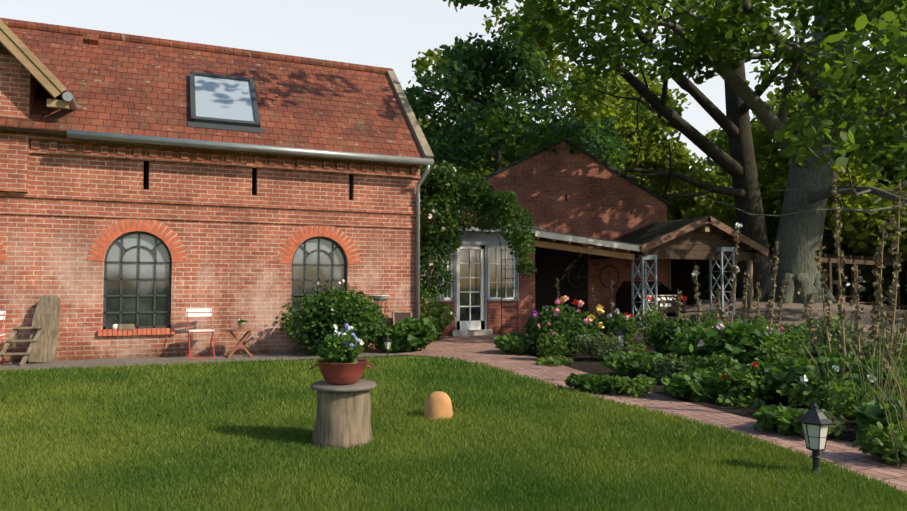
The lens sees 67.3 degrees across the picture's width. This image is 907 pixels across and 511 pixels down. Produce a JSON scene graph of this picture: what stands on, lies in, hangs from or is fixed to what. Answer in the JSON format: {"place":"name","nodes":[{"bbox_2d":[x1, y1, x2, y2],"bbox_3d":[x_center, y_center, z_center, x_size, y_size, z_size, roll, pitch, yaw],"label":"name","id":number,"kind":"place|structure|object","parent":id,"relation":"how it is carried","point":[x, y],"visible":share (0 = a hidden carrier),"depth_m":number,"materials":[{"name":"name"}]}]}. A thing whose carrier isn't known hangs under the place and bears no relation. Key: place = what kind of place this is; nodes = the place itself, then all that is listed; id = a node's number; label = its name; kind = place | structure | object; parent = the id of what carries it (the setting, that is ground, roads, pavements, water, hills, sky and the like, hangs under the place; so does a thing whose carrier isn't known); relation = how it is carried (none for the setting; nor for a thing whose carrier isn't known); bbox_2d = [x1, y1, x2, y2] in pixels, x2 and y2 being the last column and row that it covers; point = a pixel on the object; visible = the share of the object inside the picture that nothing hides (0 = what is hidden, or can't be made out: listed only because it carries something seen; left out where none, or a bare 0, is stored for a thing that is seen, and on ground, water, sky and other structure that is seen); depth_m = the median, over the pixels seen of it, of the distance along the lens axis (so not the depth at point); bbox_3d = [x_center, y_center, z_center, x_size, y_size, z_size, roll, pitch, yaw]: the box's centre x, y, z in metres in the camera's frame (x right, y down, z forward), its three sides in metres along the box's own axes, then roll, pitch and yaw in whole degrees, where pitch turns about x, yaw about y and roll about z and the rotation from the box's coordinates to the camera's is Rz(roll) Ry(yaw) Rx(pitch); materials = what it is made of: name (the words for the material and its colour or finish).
{"place":"outdoors","nodes":[
{"label":"outdoors","id":0,"kind":"place"},
{"bbox_2d":[112,324,118,328],"bbox_3d":[-5.667,1.195,11.418,0.110,0.095,0.105,1,-3,-23],"label":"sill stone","id":1,"kind":"object","parent":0,"point":[115,326],"visible":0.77,"depth_m":11.38,"materials":[{"name":"white stone"}]},
{"bbox_2d":[0,355,906,510],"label":"lawn grass","id":2,"kind":"structure","parent":0,"point":[155,438],"depth_m":4.79,"materials":[{"name":"green plant"}]},
{"bbox_2d":[310,379,376,450],"bbox_3d":[-0.837,1.202,5.141,0.515,0.470,0.510,1,-3,-23],"label":"log stump stand","id":3,"kind":"object","parent":2,"relation":"on","point":[343,415],"visible":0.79,"depth_m":4.97,"materials":[{"name":"grey wood"}]},
{"bbox_2d":[309,358,375,384],"bbox_3d":[-0.840,0.880,5.154,0.396,0.168,0.396,-3,-4,44],"label":"flower pot","id":4,"kind":"object","parent":3,"relation":"on","point":[341,373],"visible":0.96,"depth_m":5.02,"materials":[{"name":"ceramic"}]},
{"bbox_2d":[317,328,363,362],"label":"stump plant leaves","id":5,"kind":"object","parent":4,"relation":"on","point":[334,349],"visible":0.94,"depth_m":5.04,"materials":[{"name":"green plant"}]},
{"bbox_2d":[338,324,358,347],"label":"blue flowers","id":6,"kind":"object","parent":5,"relation":"on","point":[352,345],"visible":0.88,"depth_m":5.09,"materials":[{"name":"blue plant"}]},
{"bbox_2d":[333,324,363,344],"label":"white flowers","id":7,"kind":"object","parent":5,"relation":"on","point":[335,326],"visible":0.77,"depth_m":5.13,"materials":[{"name":"white plant"}]},
{"bbox_2d":[424,391,452,420],"bbox_3d":[-0.137,1.357,6.147,0.284,0.255,0.284,1,-3,-23],"label":"terracotta cloche","id":8,"kind":"object","parent":2,"relation":"on","point":[438,404],"visible":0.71,"depth_m":6.05,"materials":[{"name":"orange ceramic"}]},
{"bbox_2d":[797,402,832,474],"bbox_3d":[2.275,1.162,4.280,0.204,0.472,0.177,1,-3,-23],"label":"garden lantern","id":9,"kind":"object","parent":2,"relation":"on","point":[815,421],"visible":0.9,"depth_m":4.24,"materials":[{"name":"black metal"}]},
{"bbox_2d":[0,0,906,285],"label":"sky","id":10,"kind":"structure","parent":0,"point":[378,33],"materials":[{"name":"white"}]},
{"bbox_2d":[26,291,906,416],"bbox_3d":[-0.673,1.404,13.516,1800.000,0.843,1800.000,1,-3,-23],"label":"lawn","id":11,"kind":"structure","parent":0,"point":[886,303],"depth_m":11.04,"materials":[{"name":"green plant"}]},
{"bbox_2d":[0,349,405,370],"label":"gravel strip","id":12,"kind":"object","parent":11,"relation":"on","point":[66,364],"depth_m":11.08,"materials":[{"name":"beige gravel"}]},
{"bbox_2d":[0,310,5,363],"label":"bistro chair","id":13,"kind":"object","parent":12,"relation":"on","point":[2,317],"visible":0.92,"depth_m":10.50,"materials":[{"name":"red paint"}]},
{"bbox_2d":[0,326,43,365],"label":"wooden steps","id":14,"kind":"structure","parent":12,"relation":"on","point":[14,335],"depth_m":10.50,"materials":[{"name":"brown wood"}]},
{"bbox_2d":[29,295,59,362],"bbox_3d":[-6.491,1.174,10.833,0.407,1.080,0.306,1,-3,-23],"label":"wooden board","id":15,"kind":"object","parent":12,"relation":"on","point":[46,316],"depth_m":10.78,"materials":[{"name":"grey wood"}]},
{"bbox_2d":[186,308,214,359],"bbox_3d":[-4.284,1.314,11.529,0.410,0.848,0.474,2,-3,-31],"label":"bistro chair","id":16,"kind":"object","parent":12,"relation":"on","point":[199,315],"visible":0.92,"depth_m":11.60,"materials":[{"name":"red paint"}]},
{"bbox_2d":[226,328,253,357],"bbox_3d":[-3.656,1.505,11.655,0.470,0.488,0.470,1,-3,-23],"label":"folding side table","id":17,"kind":"object","parent":12,"relation":"on","point":[241,340],"visible":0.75,"depth_m":11.56,"materials":[{"name":"brown wood"}]},
{"bbox_2d":[237,322,245,328],"bbox_3d":[-3.637,1.205,11.677,0.148,0.114,0.148,1,-3,-23],"label":"flower pot","id":18,"kind":"object","parent":17,"relation":"on","point":[241,325],"visible":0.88,"depth_m":11.63,"materials":[{"name":"beige ceramic"}]},
{"bbox_2d":[370,295,389,348],"bbox_3d":[-1.378,1.270,12.768,0.396,1.044,0.380,1,-3,-23],"label":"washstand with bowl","id":19,"kind":"object","parent":12,"relation":"on","point":[382,297],"visible":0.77,"depth_m":12.67,"materials":[{"name":"white metal"}]},
{"bbox_2d":[392,311,411,324],"bbox_3d":[-0.971,1.443,13.139,0.390,0.737,0.194,1,-3,-23],"label":"leaning framed board","id":20,"kind":"object","parent":12,"relation":"on","point":[397,316],"visible":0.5,"depth_m":13.18,"materials":[{"name":"brown wood"}]},
{"bbox_2d":[374,317,437,352],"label":"shrub leaves","id":21,"kind":"object","parent":12,"relation":"on","point":[408,334],"visible":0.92,"depth_m":12.35,"materials":[{"name":"green plant"}]},
{"bbox_2d":[0,54,421,362],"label":"brick wall","id":22,"kind":"structure","parent":11,"relation":"on","point":[233,230],"depth_m":11.89,"materials":[{"name":"brick"}]},
{"bbox_2d":[0,19,77,110],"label":"roof gable trim","id":23,"kind":"structure","parent":22,"relation":"on","point":[47,80],"depth_m":10.71,"materials":[{"name":"beige wood"}]},
{"bbox_2d":[119,324,134,329],"bbox_3d":[-5.511,1.201,11.484,0.240,0.090,0.130,1,-3,-23],"label":"windowsill box","id":24,"kind":"object","parent":22,"relation":"on","point":[126,326],"visible":0.86,"depth_m":11.43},
{"bbox_2d":[0,18,433,158],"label":"house roof","id":25,"kind":"structure","parent":22,"relation":"on","point":[114,82],"depth_m":13.11,"materials":[{"name":"red tile"}]},
{"bbox_2d":[106,232,343,326],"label":"arched windows","id":26,"kind":"structure","parent":22,"relation":"attached to","point":[129,287],"depth_m":11.76,"materials":[{"name":"clear glass"}]},
{"bbox_2d":[67,129,433,318],"bbox_3d":[-3.359,-0.099,12.195,6.270,3.723,0.463,1,-3,-23],"label":"rain gutter","id":27,"kind":"object","parent":22,"relation":"attached to","point":[143,139],"visible":0.92,"depth_m":12.18,"materials":[{"name":"grey metal"}]},
{"bbox_2d":[420,160,536,340],"bbox_3d":[-0.039,-0.052,14.985,3.780,4.270,1.597,0,-3,0],"label":"climbing rose","id":28,"kind":"object","parent":22,"relation":"attached to","point":[455,197],"depth_m":14.84,"materials":[{"name":"green plant"}]},
{"bbox_2d":[15,355,418,371],"bbox_3d":[-9.431,1.581,8.275,19.800,0.001,0.170,1,-3,-23],"label":"edging","id":29,"kind":"object","parent":11,"relation":"on","point":[315,359],"depth_m":11.57,"materials":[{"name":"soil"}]},
{"bbox_2d":[274,281,388,355],"bbox_3d":[-2.149,1.136,12.160,2.069,1.366,1.318,1,-3,-23],"label":"shrub","id":30,"kind":"object","parent":11,"relation":"on","point":[365,329],"depth_m":11.88,"materials":[{"name":"green plant"}]},
{"bbox_2d":[383,335,391,357],"bbox_3d":[-1.111,1.541,11.495,0.165,0.382,0.143,1,-3,-23],"label":"garden lantern","id":31,"kind":"object","parent":11,"relation":"on","point":[387,341],"visible":0.98,"depth_m":11.46,"materials":[{"name":"black metal"}]},
{"bbox_2d":[411,95,474,144],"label":"tree","id":32,"kind":"object","parent":11,"relation":"on","point":[420,123],"depth_m":50.62,"materials":[{"name":"green plant"}]},
{"bbox_2d":[437,109,487,154],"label":"tree","id":33,"kind":"object","parent":11,"relation":"on","point":[477,128],"depth_m":55.91,"materials":[{"name":"green plant"}]},
{"bbox_2d":[420,207,517,334],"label":"garden arch","id":34,"kind":"structure","parent":11,"relation":"on","point":[501,283],"depth_m":16.24,"materials":[{"name":"grey metal"}]},
{"bbox_2d":[420,225,545,335],"bbox_3d":[-0.257,0.663,18.144,4.350,2.750,3.345,1,-3,-23],"label":"porch annex","id":35,"kind":"object","parent":11,"relation":"on","point":[489,323],"visible":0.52,"depth_m":17.08,"materials":[{"name":"red brick"}]},
{"bbox_2d":[420,247,512,320],"bbox_3d":[-0.039,0.780,16.783,3.490,2.110,0.010,1,-3,-23],"label":"porch glass","id":36,"kind":"object","parent":35,"relation":"attached to","point":[475,285],"visible":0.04,"depth_m":17.06,"materials":[{"name":"clear glass"}]},
{"bbox_2d":[400,26,629,175],"bbox_3d":[2.486,-4.096,34.169,13.023,13.850,15.727,1,-3,-23],"label":"tree","id":37,"kind":"object","parent":11,"relation":"on","point":[600,143],"depth_m":32.27,"materials":[{"name":"green plant"}]},
{"bbox_2d":[411,3,629,199],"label":"tree","id":38,"kind":"object","parent":11,"relation":"on","point":[422,64],"depth_m":40.07,"materials":[{"name":"green plant"}]},
{"bbox_2d":[426,138,670,318],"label":"brick outbuilding","id":39,"kind":"structure","parent":11,"relation":"on","point":[585,193],"depth_m":21.07,"materials":[{"name":"brick"}]},
{"bbox_2d":[567,256,618,288],"bbox_3d":[4.273,0.500,20.739,1.831,1.010,0.500,1,-3,-23],"label":"bicycle","id":40,"kind":"object","parent":39,"relation":"attached to","point":[586,277],"visible":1,"depth_m":20.70,"materials":[{"name":"black metal"}]},
{"bbox_2d":[517,66,710,219],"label":"tree","id":41,"kind":"object","parent":11,"relation":"on","point":[655,155],"depth_m":42.43,"materials":[{"name":"green plant"}]},
{"bbox_2d":[621,116,680,215],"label":"tree","id":42,"kind":"object","parent":11,"relation":"on","point":[626,167],"depth_m":49.13,"materials":[{"name":"green plant"}]},
{"bbox_2d":[443,0,906,297],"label":"oak tree","id":43,"kind":"object","parent":11,"relation":"on","point":[738,164],"depth_m":25.55,"materials":[{"name":"green plant"}]},
{"bbox_2d":[591,215,768,327],"bbox_3d":[5.988,0.607,22.453,4.734,3.260,6.588,1,-3,-23],"label":"porch","id":44,"kind":"object","parent":11,"relation":"on","point":[690,242],"visible":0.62,"depth_m":19.91,"materials":[{"name":"brown wood"}]},
{"bbox_2d":[499,0,906,303],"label":"oak tree","id":45,"kind":"object","parent":11,"relation":"on","point":[884,38],"depth_m":16.28,"materials":[{"name":"plant"}]},
{"bbox_2d":[640,127,766,298],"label":"tree","id":46,"kind":"object","parent":11,"relation":"on","point":[715,168],"depth_m":55.71,"materials":[{"name":"green plant"}]},
{"bbox_2d":[535,336,906,424],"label":"bed ground cover","id":47,"kind":"object","parent":11,"relation":"on","point":[754,401],"visible":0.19,"depth_m":7.07,"materials":[{"name":"green plant"}]},
{"bbox_2d":[660,368,730,398],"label":"bed leaves","id":48,"kind":"object","parent":47,"relation":"on","point":[695,383],"visible":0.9,"depth_m":7.14,"materials":[{"name":"green plant"}]},
{"bbox_2d":[805,348,833,358],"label":"plant leaves","id":49,"kind":"object","parent":47,"relation":"on","point":[828,354],"depth_m":7.88,"materials":[{"name":"green plant"}]},
{"bbox_2d":[807,345,835,358],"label":"plant leaves","id":50,"kind":"object","parent":47,"relation":"on","point":[825,348],"visible":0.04,"depth_m":7.91,"materials":[{"name":"green plant"}]},
{"bbox_2d":[657,107,883,264],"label":"tree","id":51,"kind":"object","parent":11,"relation":"on","point":[723,213],"depth_m":44.16,"materials":[{"name":"green plant"}]},
{"bbox_2d":[695,163,906,304],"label":"tree belt","id":52,"kind":"object","parent":11,"relation":"on","point":[867,275],"depth_m":47.64,"materials":[{"name":"green plant"}]},
{"bbox_2d":[705,80,906,295],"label":"tree","id":53,"kind":"object","parent":11,"relation":"on","point":[772,177],"depth_m":35.11,"materials":[{"name":"green plant"}]},
{"bbox_2d":[846,201,906,261],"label":"tree","id":54,"kind":"object","parent":11,"relation":"on","point":[868,249],"visible":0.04,"depth_m":35.98,"materials":[{"name":"green plant"}]},
{"bbox_2d":[418,333,527,359],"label":"brick path","id":55,"kind":"structure","parent":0,"point":[448,341],"depth_m":15.15,"materials":[{"name":"red brick"}]},
{"bbox_2d":[397,341,906,491],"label":"brick path","id":56,"kind":"structure","parent":0,"point":[845,453],"depth_m":6.55,"materials":[{"name":"red brick"}]},
{"bbox_2d":[527,338,858,443],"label":"garden bed soil","id":57,"kind":"structure","parent":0,"point":[585,362],"depth_m":7.62,"materials":[{"name":"soil"}]},
{"bbox_2d":[493,332,537,354],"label":"low green leaves","id":58,"kind":"object","parent":57,"relation":"on","point":[519,343],"visible":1,"depth_m":11.98,"materials":[{"name":"green plant"}]},
{"bbox_2d":[524,316,539,340],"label":"shrub","id":59,"kind":"object","parent":57,"relation":"on","point":[529,330],"visible":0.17,"depth_m":13.95,"materials":[{"name":"green plant"}]},
{"bbox_2d":[532,307,545,317],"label":"purple aster flowers","id":60,"kind":"object","parent":57,"relation":"on","point":[534,313],"visible":0.42,"depth_m":14.11,"materials":[{"name":"purple plant"}]},
{"bbox_2d":[536,329,568,358],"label":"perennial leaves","id":61,"kind":"object","parent":57,"relation":"on","point":[557,342],"visible":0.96,"depth_m":10.97,"materials":[{"name":"green plant"}]},
{"bbox_2d":[530,299,600,355],"bbox_3d":[1.981,1.280,12.126,1.566,0.999,1.181,6,-7,-68],"label":"yellow rose bush","id":62,"kind":"object","parent":57,"relation":"on","point":[572,327],"depth_m":11.83,"materials":[{"name":"plant"}]},
{"bbox_2d":[535,296,604,327],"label":"roses","id":63,"kind":"object","parent":62,"relation":"on","point":[600,310],"visible":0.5,"depth_m":11.86,"materials":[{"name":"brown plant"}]},
{"bbox_2d":[554,295,589,323],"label":"flowers","id":64,"kind":"object","parent":62,"relation":"on","point":[586,320],"visible":0.81,"depth_m":12.19,"materials":[{"name":"pink plant"}]},
{"bbox_2d":[564,373,630,394],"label":"bed edge leaves","id":65,"kind":"object","parent":57,"relation":"on","point":[593,383],"visible":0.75,"depth_m":7.68,"materials":[{"name":"green plant"}]},
{"bbox_2d":[571,331,627,359],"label":"perennial leaves","id":66,"kind":"object","parent":57,"relation":"on","point":[597,346],"visible":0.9,"depth_m":10.96,"materials":[{"name":"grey plant"}]},
{"bbox_2d":[596,312,639,340],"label":"rose","id":67,"kind":"object","parent":57,"relation":"on","point":[618,321],"depth_m":14.38,"materials":[{"name":"green plant"}]},
{"bbox_2d":[607,309,628,318],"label":"flowers","id":68,"kind":"object","parent":67,"relation":"on","point":[617,312],"visible":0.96,"depth_m":14.25,"materials":[{"name":"pink plant"}]},
{"bbox_2d":[604,327,635,351],"bbox_3d":[2.879,1.486,11.847,0.500,0.524,0.340,2,-4,-43],"label":"candle lantern","id":69,"kind":"object","parent":57,"relation":"on","point":[619,334],"visible":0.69,"depth_m":11.81,"materials":[{"name":"grey metal"}]},
{"bbox_2d":[603,374,656,397],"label":"perennial leaves","id":70,"kind":"object","parent":57,"relation":"on","point":[640,382],"visible":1,"depth_m":7.44,"materials":[{"name":"green plant"}]},
{"bbox_2d":[599,351,670,375],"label":"bed leaves","id":71,"kind":"object","parent":57,"relation":"on","point":[627,362],"visible":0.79,"depth_m":8.86,"materials":[{"name":"green plant"}]},
{"bbox_2d":[634,301,670,345],"bbox_3d":[3.976,1.370,13.629,0.780,0.932,1.090,0,-3,10],"label":"bed perennial","id":72,"kind":"object","parent":57,"relation":"on","point":[653,315],"depth_m":13.48,"materials":[{"name":"green plant"}]},
{"bbox_2d":[642,313,699,354],"bbox_3d":[3.822,1.326,11.059,1.481,0.790,1.058,-1,-3,16],"label":"shrub","id":73,"kind":"object","parent":57,"relation":"on","point":[671,327],"depth_m":10.97,"materials":[{"name":"green plant"}]},
{"bbox_2d":[653,353,693,379],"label":"perennial leaves","id":74,"kind":"object","parent":57,"relation":"on","point":[667,367],"visible":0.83,"depth_m":8.32,"materials":[{"name":"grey plant"}]},
{"bbox_2d":[694,307,726,325],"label":"bed perennial","id":75,"kind":"object","parent":57,"relation":"on","point":[704,318],"depth_m":13.95,"materials":[{"name":"green plant"}]},
{"bbox_2d":[686,351,737,372],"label":"perennial leaves","id":76,"kind":"object","parent":57,"relation":"on","point":[707,363],"visible":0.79,"depth_m":8.34,"materials":[{"name":"green plant"}]},
{"bbox_2d":[557,171,906,373],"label":"hollyhock stalks","id":77,"kind":"object","parent":57,"relation":"on","point":[858,326],"visible":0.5,"depth_m":7.51,"materials":[{"name":"green plant"}]},
{"bbox_2d":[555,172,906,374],"bbox_3d":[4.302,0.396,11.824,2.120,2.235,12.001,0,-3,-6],"label":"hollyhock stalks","id":78,"kind":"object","parent":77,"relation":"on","point":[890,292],"visible":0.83,"depth_m":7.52,"materials":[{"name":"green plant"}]},
{"bbox_2d":[735,223,742,228],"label":"flower","id":79,"kind":"object","parent":78,"relation":"on","point":[738,225],"visible":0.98,"depth_m":11.11,"materials":[{"name":"white plant"}]},
{"bbox_2d":[670,318,799,367],"bbox_3d":[3.712,1.265,9.227,1.555,0.846,1.601,1,-3,-23],"label":"shrub","id":80,"kind":"object","parent":57,"relation":"on","point":[740,341],"depth_m":8.89,"materials":[{"name":"green plant"}]},
{"bbox_2d":[697,321,774,348],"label":"flowers","id":81,"kind":"object","parent":80,"relation":"attached to","point":[720,326],"visible":0.58,"depth_m":8.94,"materials":[{"name":"plant"}]},
{"bbox_2d":[714,366,779,399],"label":"perennial leaves","id":82,"kind":"object","parent":57,"relation":"on","point":[753,386],"visible":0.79,"depth_m":6.96,"materials":[{"name":"green plant"}]},
{"bbox_2d":[722,362,756,378],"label":"flowers","id":83,"kind":"object","parent":82,"relation":"attached to","point":[754,364],"visible":0.46,"depth_m":6.96,"materials":[{"name":"red plant"}]},
{"bbox_2d":[743,307,789,340],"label":"bed perennial","id":84,"kind":"object","parent":57,"relation":"on","point":[748,321],"depth_m":11.06,"materials":[{"name":"green plant"}]},
{"bbox_2d":[751,403,802,434],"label":"bed edge leaves","id":85,"kind":"object","parent":57,"relation":"on","point":[781,419],"visible":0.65,"depth_m":5.51,"materials":[{"name":"green plant"}]},
{"bbox_2d":[730,355,836,405],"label":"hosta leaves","id":86,"kind":"object","parent":57,"relation":"on","point":[789,370],"visible":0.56,"depth_m":6.93,"materials":[{"name":"green plant"}]},
{"bbox_2d":[751,331,820,363],"bbox_3d":[4.133,1.265,8.401,1.072,0.718,0.854,1,-3,-23],"label":"bed perennial","id":87,"kind":"object","parent":57,"relation":"on","point":[771,353],"depth_m":8.35,"materials":[{"name":"green plant"}]},
{"bbox_2d":[793,409,846,438],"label":"perennial leaves","id":88,"kind":"object","parent":57,"relation":"on","point":[835,429],"visible":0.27,"depth_m":5.30,"materials":[{"name":"green plant"}]},
{"bbox_2d":[775,321,866,356],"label":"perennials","id":89,"kind":"object","parent":57,"relation":"on","point":[793,330],"depth_m":11.01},
{"bbox_2d":[778,326,792,350],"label":"pink perennial flowers","id":90,"kind":"object","parent":89,"relation":"attached to","point":[781,328],"visible":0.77,"depth_m":8.34,"materials":[{"name":"pink plant"}]},
{"bbox_2d":[776,372,888,421],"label":"perennial leaves","id":91,"kind":"object","parent":57,"relation":"on","point":[839,396],"visible":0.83,"depth_m":5.98,"materials":[{"name":"green plant"}]},
{"bbox_2d":[800,365,875,381],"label":"flowers","id":92,"kind":"object","parent":91,"relation":"attached to","point":[805,378],"visible":0.83,"depth_m":6.10,"materials":[{"name":"white plant"}]},
{"bbox_2d":[800,312,868,356],"bbox_3d":[5.201,1.189,9.341,1.152,0.898,0.975,1,-3,-23],"label":"bed perennial","id":93,"kind":"object","parent":57,"relation":"on","point":[835,331],"depth_m":9.07,"materials":[{"name":"green plant"}]},
{"bbox_2d":[788,301,906,467],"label":"tall grass tufts","id":94,"kind":"object","parent":57,"relation":"on","point":[891,369],"visible":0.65,"depth_m":5.35,"materials":[{"name":"green plant"}]},
{"bbox_2d":[815,352,906,400],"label":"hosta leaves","id":95,"kind":"object","parent":57,"relation":"on","point":[855,373],"visible":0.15,"depth_m":6.60,"materials":[{"name":"green plant"}]},
{"bbox_2d":[848,321,906,361],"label":"bed perennial","id":96,"kind":"object","parent":57,"relation":"on","point":[876,354],"depth_m":7.65,"materials":[{"name":"green plant"}]},
{"bbox_2d":[852,420,906,463],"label":"perennial leaves","id":97,"kind":"object","parent":57,"relation":"on","point":[876,440],"visible":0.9,"depth_m":4.58,"materials":[{"name":"green plant"}]},
{"bbox_2d":[852,366,906,404],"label":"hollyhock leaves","id":98,"kind":"object","parent":57,"relation":"on","point":[884,379],"visible":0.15,"depth_m":6.14,"materials":[{"name":"green plant"}]},
{"bbox_2d":[852,395,906,437],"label":"bed edge leaves","id":99,"kind":"object","parent":57,"relation":"on","point":[869,414],"visible":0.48,"depth_m":5.24,"materials":[{"name":"green plant"}]},
{"bbox_2d":[629,298,906,344],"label":"yard gravel","id":100,"kind":"structure","parent":0,"point":[791,313],"depth_m":19.89,"materials":[{"name":"grey gravel"}]},
{"bbox_2d":[489,225,640,316],"bbox_3d":[2.969,0.504,19.564,3.388,3.200,3.593,1,-3,-23],"label":"lean to roof","id":101,"kind":"object","parent":100,"relation":"on","point":[558,255],"visible":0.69,"depth_m":20.32,"materials":[{"name":"beige paint"}]},
{"bbox_2d":[616,281,686,318],"bbox_3d":[5.487,1.520,22.483,1.800,1.440,4.465,1,-3,-23],"label":"sedan car","id":102,"kind":"object","parent":100,"relation":"on","point":[623,301],"visible":0.33,"depth_m":20.73,"materials":[{"name":"black paint"}]},
{"bbox_2d":[770,254,905,309],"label":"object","id":103,"kind":"object","parent":100,"relation":"on","point":[830,262],"visible":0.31,"depth_m":31.95,"materials":[{"name":"brown wood"}]}
]}

